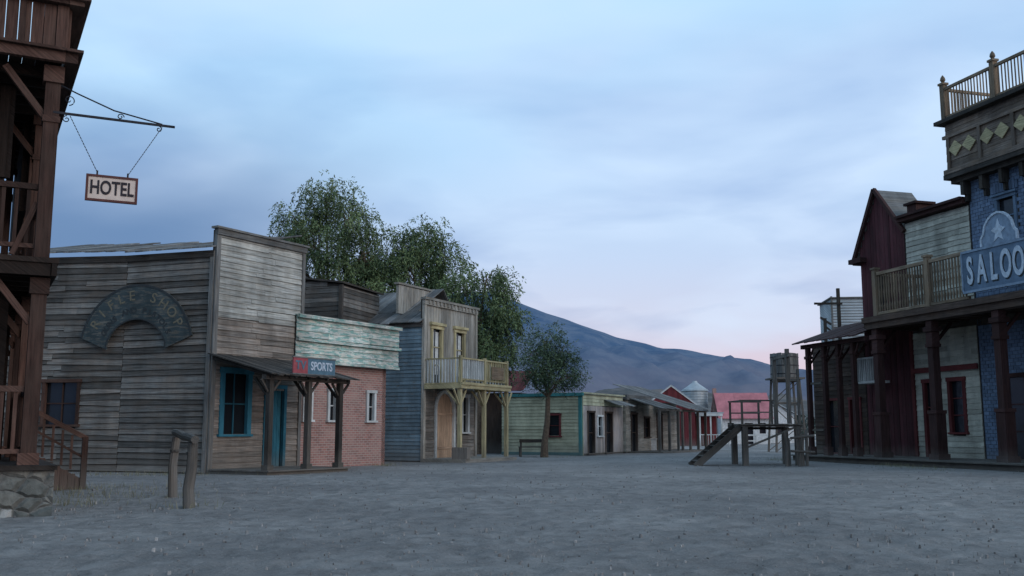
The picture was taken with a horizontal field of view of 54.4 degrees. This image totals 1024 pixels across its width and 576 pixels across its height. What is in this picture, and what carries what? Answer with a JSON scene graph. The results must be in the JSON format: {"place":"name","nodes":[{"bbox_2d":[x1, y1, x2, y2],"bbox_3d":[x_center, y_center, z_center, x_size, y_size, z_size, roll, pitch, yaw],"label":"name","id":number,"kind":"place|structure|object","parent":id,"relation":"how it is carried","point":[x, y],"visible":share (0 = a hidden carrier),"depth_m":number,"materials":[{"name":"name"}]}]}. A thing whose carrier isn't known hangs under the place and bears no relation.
{"place":"outdoors","nodes":[
{"label":"outdoors","id":0,"kind":"place"},
{"bbox_2d":[53,455,965,508],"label":"dry grass","id":1,"kind":"structure","parent":0,"point":[89,500],"depth_m":20.52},
{"bbox_2d":[0,436,1023,575],"bbox_3d":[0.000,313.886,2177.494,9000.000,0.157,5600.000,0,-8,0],"label":"ground","id":2,"kind":"structure","parent":0,"point":[779,549],"depth_m":13.75,"materials":[{"name":"soil"}]},
{"bbox_2d":[0,470,54,517],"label":"stone foundation","id":3,"kind":"object","parent":2,"relation":"on","point":[28,493],"visible":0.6,"depth_m":14.77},
{"bbox_2d":[0,254,58,470],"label":"decks","id":4,"kind":"object","parent":3,"relation":"on","point":[17,272],"visible":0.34,"depth_m":15.32,"materials":[{"name":"brown wood"}]},
{"bbox_2d":[0,84,16,384],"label":"front boards","id":5,"kind":"object","parent":4,"relation":"on","point":[7,101],"visible":1,"depth_m":16.31,"materials":[{"name":"brown wood"}]},
{"bbox_2d":[0,120,32,459],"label":"wall","id":6,"kind":"structure","parent":4,"relation":"on","point":[23,164],"depth_m":18.20,"materials":[{"name":"brown wood"}]},
{"bbox_2d":[0,180,37,453],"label":"railings","id":7,"kind":"object","parent":4,"relation":"on","point":[16,186],"visible":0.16,"depth_m":15.40,"materials":[{"name":"red wood"}]},
{"bbox_2d":[0,63,64,464],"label":"posts","id":8,"kind":"object","parent":4,"relation":"on","point":[26,339],"visible":0.74,"depth_m":15.70,"materials":[{"name":"red wood"}]},
{"bbox_2d":[0,54,61,166],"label":"gallery ceiling","id":9,"kind":"structure","parent":8,"relation":"on","point":[28,73],"depth_m":16.58,"materials":[{"name":"brown wood"}]},
{"bbox_2d":[0,0,91,133],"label":"parapet","id":10,"kind":"structure","parent":9,"relation":"on","point":[56,27],"depth_m":15.76,"materials":[{"name":"red wood"}]},
{"bbox_2d":[53,85,174,204],"bbox_3d":[-6.460,-2.308,16.151,1.854,1.880,0.071,4,-9,-25],"label":"hotel sign","id":11,"kind":"object","parent":8,"relation":"attached to","point":[110,189],"visible":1,"depth_m":16.05,"materials":[{"name":"wood"}]},
{"bbox_2d":[38,410,88,490],"bbox_3d":[-9.776,3.490,21.493,1.144,1.800,0.150,4,-9,-28],"label":"stair side","id":12,"kind":"object","parent":2,"relation":"on","point":[65,479],"visible":0.52,"depth_m":21.51,"materials":[{"name":"red wood"}]},
{"bbox_2d":[2,262,127,470],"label":"side boards","id":13,"kind":"object","parent":2,"relation":"on","point":[74,355],"visible":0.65,"depth_m":31.14,"materials":[{"name":"wood"}]},
{"bbox_2d":[50,256,126,263],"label":"fascia","id":14,"kind":"structure","parent":13,"relation":"attached to","point":[91,259],"depth_m":31.51,"materials":[{"name":"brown wood"}]},
{"bbox_2d":[3,268,127,471],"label":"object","id":15,"kind":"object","parent":2,"relation":"on","point":[72,382],"visible":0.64,"depth_m":30.98,"materials":[{"name":"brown wood"}]},
{"bbox_2d":[38,379,81,426],"bbox_3d":[-14.075,3.581,31.055,1.380,1.478,0.200,-1,-8,8],"label":"side window frame","id":16,"kind":"object","parent":15,"relation":"attached to","point":[44,382],"visible":0.84,"depth_m":31.06,"materials":[{"name":"red wood"}]},
{"bbox_2d":[46,383,76,423],"bbox_3d":[-14.059,3.616,31.171,1.100,1.300,0.020,-1,-8,8],"label":"side window pane","id":17,"kind":"object","parent":16,"relation":"attached to","point":[54,392],"visible":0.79,"depth_m":31.18,"materials":[{"name":"blue glass"}]},
{"bbox_2d":[116,257,209,472],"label":"side boards","id":18,"kind":"object","parent":2,"relation":"on","point":[147,393],"visible":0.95,"depth_m":30.43,"materials":[{"name":"wood"}]},
{"bbox_2d":[80,284,192,349],"bbox_3d":[-11.602,0.882,30.797,3.888,2.014,0.060,-2,-8,13],"label":"arched shop sign","id":19,"kind":"object","parent":18,"relation":"attached to","point":[162,312],"visible":1,"depth_m":30.83,"materials":[{"name":"paint"}]},
{"bbox_2d":[127,250,214,261],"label":"fascia","id":20,"kind":"structure","parent":18,"relation":"attached to","point":[174,255],"depth_m":30.85,"materials":[{"name":"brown wood"}]},
{"bbox_2d":[201,251,214,473],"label":"side trim","id":21,"kind":"structure","parent":18,"relation":"attached to","point":[207,369],"depth_m":29.91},
{"bbox_2d":[168,429,198,508],"bbox_3d":[-5.850,3.172,17.618,0.218,1.343,3.291,4,-9,-24],"label":"hitching post","id":22,"kind":"object","parent":2,"relation":"on","point":[190,473],"visible":0.91,"depth_m":16.43,"materials":[{"name":"grey wood"}]},
{"bbox_2d":[205,225,309,473],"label":"front trim","id":23,"kind":"structure","parent":2,"relation":"on","point":[220,231],"depth_m":30.47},
{"bbox_2d":[213,230,301,466],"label":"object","id":24,"kind":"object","parent":2,"relation":"on","point":[265,345],"visible":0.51,"depth_m":32.23,"materials":[{"name":"brown wood"}]},
{"bbox_2d":[125,235,301,252],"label":"roof","id":25,"kind":"structure","parent":24,"relation":"on","point":[200,245],"depth_m":31.47,"materials":[{"name":"grey wood"}]},
{"bbox_2d":[0,241,198,254],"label":"roof","id":26,"kind":"structure","parent":25,"relation":"on","point":[91,248],"depth_m":33.87,"materials":[{"name":"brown wood"}]},
{"bbox_2d":[212,317,298,468],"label":"front boards","id":27,"kind":"object","parent":24,"relation":"attached to","point":[233,335],"visible":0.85,"depth_m":31.33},
{"bbox_2d":[216,367,253,436],"bbox_3d":[-8.511,3.512,30.655,0.873,2.100,1.294,0,-8,0],"label":"shop window frame","id":28,"kind":"object","parent":27,"relation":"attached to","point":[248,399],"visible":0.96,"depth_m":30.70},
{"bbox_2d":[223,373,245,433],"bbox_3d":[-8.623,3.576,30.713,0.530,1.850,0.869,0,-8,0],"label":"shop window pane","id":29,"kind":"object","parent":28,"relation":"in","point":[239,410],"visible":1,"depth_m":30.79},
{"bbox_2d":[261,385,287,465],"bbox_3d":[-7.675,4.435,32.018,0.174,2.620,1.000,-5,-9,31],"label":"door","id":30,"kind":"structure","parent":27,"relation":"attached to","point":[278,411],"depth_m":32.25,"materials":[{"name":"teal paint"}]},
{"bbox_2d":[218,235,302,326],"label":"front boards","id":31,"kind":"object","parent":24,"relation":"attached to","point":[243,291],"visible":0.98,"depth_m":31.89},
{"bbox_2d":[208,466,350,474],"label":"porch floor","id":32,"kind":"structure","parent":2,"relation":"on","point":[281,470],"depth_m":29.25,"materials":[{"name":"grey wood"}]},
{"bbox_2d":[213,357,349,470],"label":"porch posts","id":33,"kind":"object","parent":32,"relation":"on","point":[268,388],"visible":0.88,"depth_m":29.87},
{"bbox_2d":[208,353,359,380],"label":"porch roof","id":34,"kind":"structure","parent":33,"relation":"on","point":[280,367],"depth_m":30.05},
{"bbox_2d":[292,356,335,379],"bbox_3d":[-6.005,2.438,30.172,0.100,0.650,1.910,-5,-9,31],"label":"sports sign","id":35,"kind":"object","parent":34,"relation":"on","point":[312,366],"visible":1,"depth_m":30.10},
{"bbox_2d":[266,170,395,292],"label":"pepper tree","id":36,"kind":"object","parent":2,"relation":"on","point":[318,226],"visible":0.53,"depth_m":56.38,"materials":[{"name":"green plant"}]},
{"bbox_2d":[300,364,385,466],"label":"brick wall","id":37,"kind":"structure","parent":2,"relation":"on","point":[361,442],"depth_m":35.48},
{"bbox_2d":[294,316,393,355],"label":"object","id":38,"kind":"object","parent":37,"relation":"on","point":[326,339],"visible":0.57,"depth_m":33.83,"materials":[{"name":"brown wood"}]},
{"bbox_2d":[295,313,402,369],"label":"painted boards","id":39,"kind":"object","parent":38,"relation":"attached to","point":[335,331],"visible":0.99,"depth_m":35.18,"materials":[{"name":"green paint"}]},
{"bbox_2d":[364,390,377,422],"bbox_3d":[-5.152,4.324,36.371,0.483,1.178,0.631,0,-8,0],"label":"window frame","id":40,"kind":"object","parent":37,"relation":"attached to","point":[374,398],"visible":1,"depth_m":36.43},
{"bbox_2d":[304,277,383,322],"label":"weathered shed","id":41,"kind":"structure","parent":2,"relation":"on","point":[337,299],"depth_m":40.74,"materials":[{"name":"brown wood"}]},
{"bbox_2d":[384,322,421,461],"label":"wall trim","id":42,"kind":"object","parent":2,"relation":"on","point":[397,460],"visible":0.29,"depth_m":41.01,"materials":[{"name":"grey wood"}]},
{"bbox_2d":[384,323,421,460],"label":"side boards","id":43,"kind":"object","parent":42,"relation":"attached to","point":[403,416],"visible":0.27,"depth_m":41.16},
{"bbox_2d":[367,289,443,327],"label":"roof","id":44,"kind":"structure","parent":42,"relation":"on","point":[387,314],"depth_m":42.72,"materials":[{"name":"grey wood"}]},
{"bbox_2d":[394,282,435,313],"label":"parapet","id":45,"kind":"structure","parent":44,"relation":"on","point":[408,296],"depth_m":42.88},
{"bbox_2d":[358,213,471,299],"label":"pepper tree","id":46,"kind":"object","parent":2,"relation":"on","point":[405,258],"visible":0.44,"depth_m":57.24,"materials":[{"name":"green plant"}]},
{"bbox_2d":[419,299,466,461],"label":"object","id":47,"kind":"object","parent":2,"relation":"on","point":[451,390],"visible":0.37,"depth_m":43.83,"materials":[{"name":"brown wood"}]},
{"bbox_2d":[429,322,446,382],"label":"balcony door frame","id":48,"kind":"object","parent":47,"relation":"attached to","point":[440,327],"visible":0.8,"depth_m":42.09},
{"bbox_2d":[434,390,455,457],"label":"arch trim","id":49,"kind":"structure","parent":47,"relation":"attached to","point":[440,393],"depth_m":42.16,"materials":[{"name":"white paint"}]},
{"bbox_2d":[437,394,452,457],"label":"arched door","id":50,"kind":"structure","parent":49,"relation":"attached to","point":[444,428],"depth_m":42.15,"materials":[{"name":"beige wood"}]},
{"bbox_2d":[425,388,474,457],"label":"wall","id":51,"kind":"structure","parent":47,"relation":"attached to","point":[467,440],"depth_m":41.34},
{"bbox_2d":[426,305,474,382],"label":"wall","id":52,"kind":"structure","parent":47,"relation":"attached to","point":[450,318],"depth_m":42.94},
{"bbox_2d":[420,296,479,461],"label":"front trim","id":53,"kind":"structure","parent":2,"relation":"on","point":[426,301],"depth_m":41.27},
{"bbox_2d":[421,456,516,462],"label":"porch step","id":54,"kind":"object","parent":2,"relation":"on","point":[473,459],"visible":0.79,"depth_m":40.49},
{"bbox_2d":[424,355,511,457],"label":"balcony","id":55,"kind":"structure","parent":54,"relation":"on","point":[483,387],"depth_m":41.57,"materials":[{"name":"yellow wood"}]},
{"bbox_2d":[427,358,504,384],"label":"balcony balusters","id":56,"kind":"object","parent":55,"relation":"attached to","point":[467,372],"visible":0.8,"depth_m":40.76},
{"bbox_2d":[436,261,537,453],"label":"pepper tree","id":57,"kind":"object","parent":2,"relation":"on","point":[489,345],"visible":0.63,"depth_m":54.88,"materials":[{"name":"green plant"}]},
{"bbox_2d":[486,393,526,452],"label":"wing","id":58,"kind":"structure","parent":2,"relation":"on","point":[493,424],"depth_m":56.79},
{"bbox_2d":[0,455,1022,575],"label":"pebbles","id":59,"kind":"object","parent":2,"relation":"on","point":[848,567],"visible":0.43,"depth_m":12.45,"materials":[{"name":"stone"}]},
{"bbox_2d":[511,322,592,456],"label":"olive tree","id":60,"kind":"object","parent":2,"relation":"on","point":[546,368],"visible":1,"depth_m":48.23,"materials":[{"name":"green plant"}]},
{"bbox_2d":[581,392,624,455],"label":"front fascia","id":61,"kind":"structure","parent":2,"relation":"on","point":[595,399],"depth_m":53.06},
{"bbox_2d":[583,405,622,455],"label":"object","id":62,"kind":"object","parent":2,"relation":"on","point":[600,435],"visible":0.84,"depth_m":53.12,"materials":[{"name":"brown wood"}]},
{"bbox_2d":[583,405,622,453],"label":"front boards","id":63,"kind":"object","parent":62,"relation":"attached to","point":[617,430],"visible":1,"depth_m":53.68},
{"bbox_2d":[623,400,667,452],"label":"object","id":64,"kind":"object","parent":2,"relation":"on","point":[635,440],"visible":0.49,"depth_m":57.85,"materials":[{"name":"brown wood"}]},
{"bbox_2d":[625,400,676,451],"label":"boards","id":65,"kind":"object","parent":64,"relation":"attached to","point":[641,409],"visible":0.73,"depth_m":59.61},
{"bbox_2d":[613,384,710,409],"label":"roofs","id":66,"kind":"structure","parent":64,"relation":"on","point":[647,399],"depth_m":61.02,"materials":[{"name":"grey wood"}]},
{"bbox_2d":[630,408,706,452],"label":"porch posts","id":67,"kind":"object","parent":2,"relation":"on","point":[678,449],"visible":0.86,"depth_m":59.10,"materials":[{"name":"grey wood"}]},
{"bbox_2d":[655,389,695,445],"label":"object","id":68,"kind":"object","parent":2,"relation":"on","point":[677,407],"visible":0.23,"depth_m":84.47,"materials":[{"name":"brown wood"}]},
{"bbox_2d":[654,387,695,445],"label":"boards","id":69,"kind":"object","parent":68,"relation":"attached to","point":[670,391],"visible":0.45,"depth_m":84.25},
{"bbox_2d":[682,381,707,411],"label":"grain silo","id":70,"kind":"object","parent":2,"relation":"on","point":[696,392],"visible":0.23,"depth_m":98.46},
{"bbox_2d":[695,414,715,445],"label":"lean to","id":71,"kind":"object","parent":2,"relation":"on","point":[713,420],"visible":0.27,"depth_m":85.42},
{"bbox_2d":[688,349,802,465],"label":"gallows platform","id":72,"kind":"structure","parent":2,"relation":"on","point":[716,445],"depth_m":36.49,"materials":[{"name":"brown wood"}]},
{"bbox_2d":[783,427,814,466],"bbox_3d":[10.186,5.675,35.487,1.027,1.458,0.643,3,-9,-22],"label":"wooden corral fence","id":73,"kind":"object","parent":2,"relation":"on","point":[801,451],"visible":0.84,"depth_m":35.49,"materials":[{"name":"grey wood"}]},
{"bbox_2d":[814,288,842,341],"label":"wooden hoist post","id":74,"kind":"object","parent":2,"relation":"on","point":[838,303],"visible":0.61,"depth_m":47.75,"materials":[{"name":"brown wood"}]},
{"bbox_2d":[817,296,863,341],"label":"corrugated shed","id":75,"kind":"structure","parent":2,"relation":"on","point":[851,310],"depth_m":50.29,"materials":[{"name":"metal"}]},
{"bbox_2d":[812,338,869,453],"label":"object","id":76,"kind":"object","parent":2,"relation":"on","point":[852,407],"visible":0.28,"depth_m":42.84,"materials":[{"name":"brown wood"}]},
{"bbox_2d":[830,401,839,451],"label":"opening pane","id":77,"kind":"object","parent":76,"relation":"in","point":[834,422],"visible":0.43,"depth_m":44.84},
{"bbox_2d":[813,341,869,454],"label":"boards","id":78,"kind":"object","parent":76,"relation":"attached to","point":[818,397],"visible":0.53,"depth_m":44.73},
{"bbox_2d":[847,397,863,454],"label":"opening frame","id":79,"kind":"object","parent":76,"relation":"attached to","point":[850,409],"visible":0.66,"depth_m":43.39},
{"bbox_2d":[866,202,906,264],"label":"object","id":80,"kind":"object","parent":2,"relation":"on","point":[904,238],"visible":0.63,"depth_m":40.55,"materials":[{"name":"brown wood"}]},
{"bbox_2d":[857,357,889,383],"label":"window","id":81,"kind":"structure","parent":80,"relation":"attached to","point":[866,364],"depth_m":41.28,"materials":[{"name":"white paint"}]},
{"bbox_2d":[857,190,916,257],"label":"roof","id":82,"kind":"structure","parent":80,"relation":"attached to","point":[895,201],"depth_m":42.37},
{"bbox_2d":[848,188,905,265],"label":"rake trim","id":83,"kind":"structure","parent":82,"relation":"attached to","point":[854,261],"depth_m":42.78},
{"bbox_2d":[860,197,914,455],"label":"boards","id":84,"kind":"object","parent":80,"relation":"attached to","point":[883,245],"visible":0.54,"depth_m":41.15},
{"bbox_2d":[791,454,1023,471],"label":"boardwalk","id":85,"kind":"structure","parent":2,"relation":"on","point":[970,463],"depth_m":35.20,"materials":[{"name":"grey wood"}]},
{"bbox_2d":[800,336,869,456],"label":"porch posts","id":86,"kind":"object","parent":85,"relation":"on","point":[839,355],"visible":1,"depth_m":40.71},
{"bbox_2d":[869,310,1020,462],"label":"columns","id":87,"kind":"structure","parent":85,"relation":"on","point":[998,320],"depth_m":34.93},
{"bbox_2d":[861,290,1023,330],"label":"balcony deck","id":88,"kind":"structure","parent":87,"relation":"on","point":[957,311],"depth_m":34.88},
{"bbox_2d":[870,251,970,315],"bbox_3d":[15.089,-0.098,36.575,2.264,1.970,5.479,0,-8,0],"label":"balcony railing","id":89,"kind":"object","parent":88,"relation":"on","point":[914,287],"visible":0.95,"depth_m":36.47,"materials":[{"name":"brown wood"}]},
{"bbox_2d":[960,211,1023,293],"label":"saloon sign","id":90,"kind":"object","parent":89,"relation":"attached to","point":[995,260],"visible":1,"depth_m":32.44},
{"bbox_2d":[970,166,1023,458],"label":"painted bricks","id":91,"kind":"object","parent":85,"relation":"on","point":[991,384],"visible":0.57,"depth_m":35.73,"materials":[{"name":"blue"}]},
{"bbox_2d":[904,204,985,458],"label":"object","id":92,"kind":"object","parent":2,"relation":"on","point":[971,322],"visible":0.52,"depth_m":37.22,"materials":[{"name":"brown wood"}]},
{"bbox_2d":[920,379,942,456],"bbox_3d":[16.299,5.050,38.468,0.498,3.076,1.164,0,-8,0],"label":"opening frame","id":93,"kind":"object","parent":92,"relation":"attached to","point":[924,382],"visible":0.38,"depth_m":38.86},
{"bbox_2d":[894,196,968,222],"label":"cornice","id":94,"kind":"structure","parent":92,"relation":"attached to","point":[958,201],"depth_m":38.67,"materials":[{"name":"brown wood"}]},
{"bbox_2d":[905,206,984,458],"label":"boards","id":95,"kind":"object","parent":92,"relation":"attached to","point":[959,345],"visible":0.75,"depth_m":37.81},
{"bbox_2d":[908,331,977,456],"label":"red bands","id":96,"kind":"object","parent":95,"relation":"attached to","point":[914,370],"visible":1,"depth_m":39.36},
{"bbox_2d":[945,376,969,433],"bbox_3d":[16.677,4.396,37.253,0.470,2.126,1.068,0,-8,0],"label":"opening frame","id":97,"kind":"object","parent":92,"relation":"attached to","point":[950,398],"visible":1,"depth_m":37.45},
{"bbox_2d":[952,381,964,431],"bbox_3d":[16.802,4.443,37.283,0.215,1.900,0.678,0,-8,0],"label":"opening pane","id":98,"kind":"object","parent":97,"relation":"in","point":[958,406],"visible":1,"depth_m":37.38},
{"bbox_2d":[969,174,1023,458],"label":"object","id":99,"kind":"object","parent":2,"relation":"on","point":[984,320],"visible":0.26,"depth_m":35.78,"materials":[{"name":"blue wood"}]},
{"bbox_2d":[933,84,1023,201],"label":"cornice mouldings","id":100,"kind":"object","parent":99,"relation":"attached to","point":[1001,165],"visible":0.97,"depth_m":35.87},
{"bbox_2d":[937,50,1023,119],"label":"roof balustrade","id":101,"kind":"object","parent":100,"relation":"on","point":[992,68],"visible":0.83,"depth_m":36.17,"materials":[{"name":"brown wood"}]},
{"bbox_2d":[949,114,1023,155],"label":"diamonds","id":102,"kind":"object","parent":100,"relation":"attached to","point":[1001,130],"visible":1,"depth_m":35.56,"materials":[{"name":"yellow wood"}]},
{"bbox_2d":[942,94,1023,175],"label":"cornice boards","id":103,"kind":"object","parent":99,"relation":"attached to","point":[1007,113],"visible":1,"depth_m":35.75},
{"bbox_2d":[989,188,1019,231],"bbox_3d":[17.519,-2.650,35.303,0.235,1.520,1.200,2,-9,-16],"label":"window frame","id":104,"kind":"object","parent":99,"relation":"attached to","point":[997,197],"visible":0.61,"depth_m":35.08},
{"bbox_2d":[1010,377,1023,458],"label":"saloon window pane","id":105,"kind":"object","parent":99,"relation":"in","point":[1017,389],"visible":0.44,"depth_m":34.52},
{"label":"side wall","id":106,"kind":"object","parent":2,"relation":"on","visible":0},
{"bbox_2d":[792,322,869,344],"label":"porch roof","id":107,"kind":"structure","parent":106,"relation":"attached to","point":[853,329],"depth_m":41.74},
{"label":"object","id":108,"kind":"object","parent":2,"relation":"on","visible":0},
{"bbox_2d":[502,396,578,451],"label":"side boards","id":109,"kind":"object","parent":108,"relation":"attached to","point":[526,417],"visible":0.9,"depth_m":52.13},
{"bbox_2d":[499,393,583,455],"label":"trim","id":110,"kind":"structure","parent":108,"relation":"attached to","point":[580,452],"depth_m":51.22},
{"bbox_2d":[0,0,1023,369],"label":"sky","id":111,"kind":"structure","parent":0,"point":[692,175],"materials":[{"name":"blue"}]},
{"bbox_2d":[448,293,813,400],"bbox_3d":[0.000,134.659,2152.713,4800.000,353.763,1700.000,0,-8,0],"label":"mountain","id":112,"kind":"structure","parent":0,"point":[612,360],"depth_m":1991.14,"materials":[{"name":"stone"}]},
{"bbox_2d":[537,387,814,427],"bbox_3d":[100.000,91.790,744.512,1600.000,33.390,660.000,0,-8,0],"label":"hills","id":113,"kind":"structure","parent":0,"point":[619,391],"depth_m":644.80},
{"bbox_2d":[717,418,770,443],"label":"walls","id":114,"kind":"structure","parent":0,"point":[725,422],"depth_m":95.01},
{"bbox_2d":[711,393,773,418],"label":"roof","id":115,"kind":"structure","parent":114,"relation":"on","point":[721,401],"depth_m":96.33,"materials":[{"name":"red metal"}]},
{"bbox_2d":[765,352,805,451],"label":"water tower","id":116,"kind":"structure","parent":0,"point":[793,361],"depth_m":59.26,"materials":[{"name":"grey wood"}]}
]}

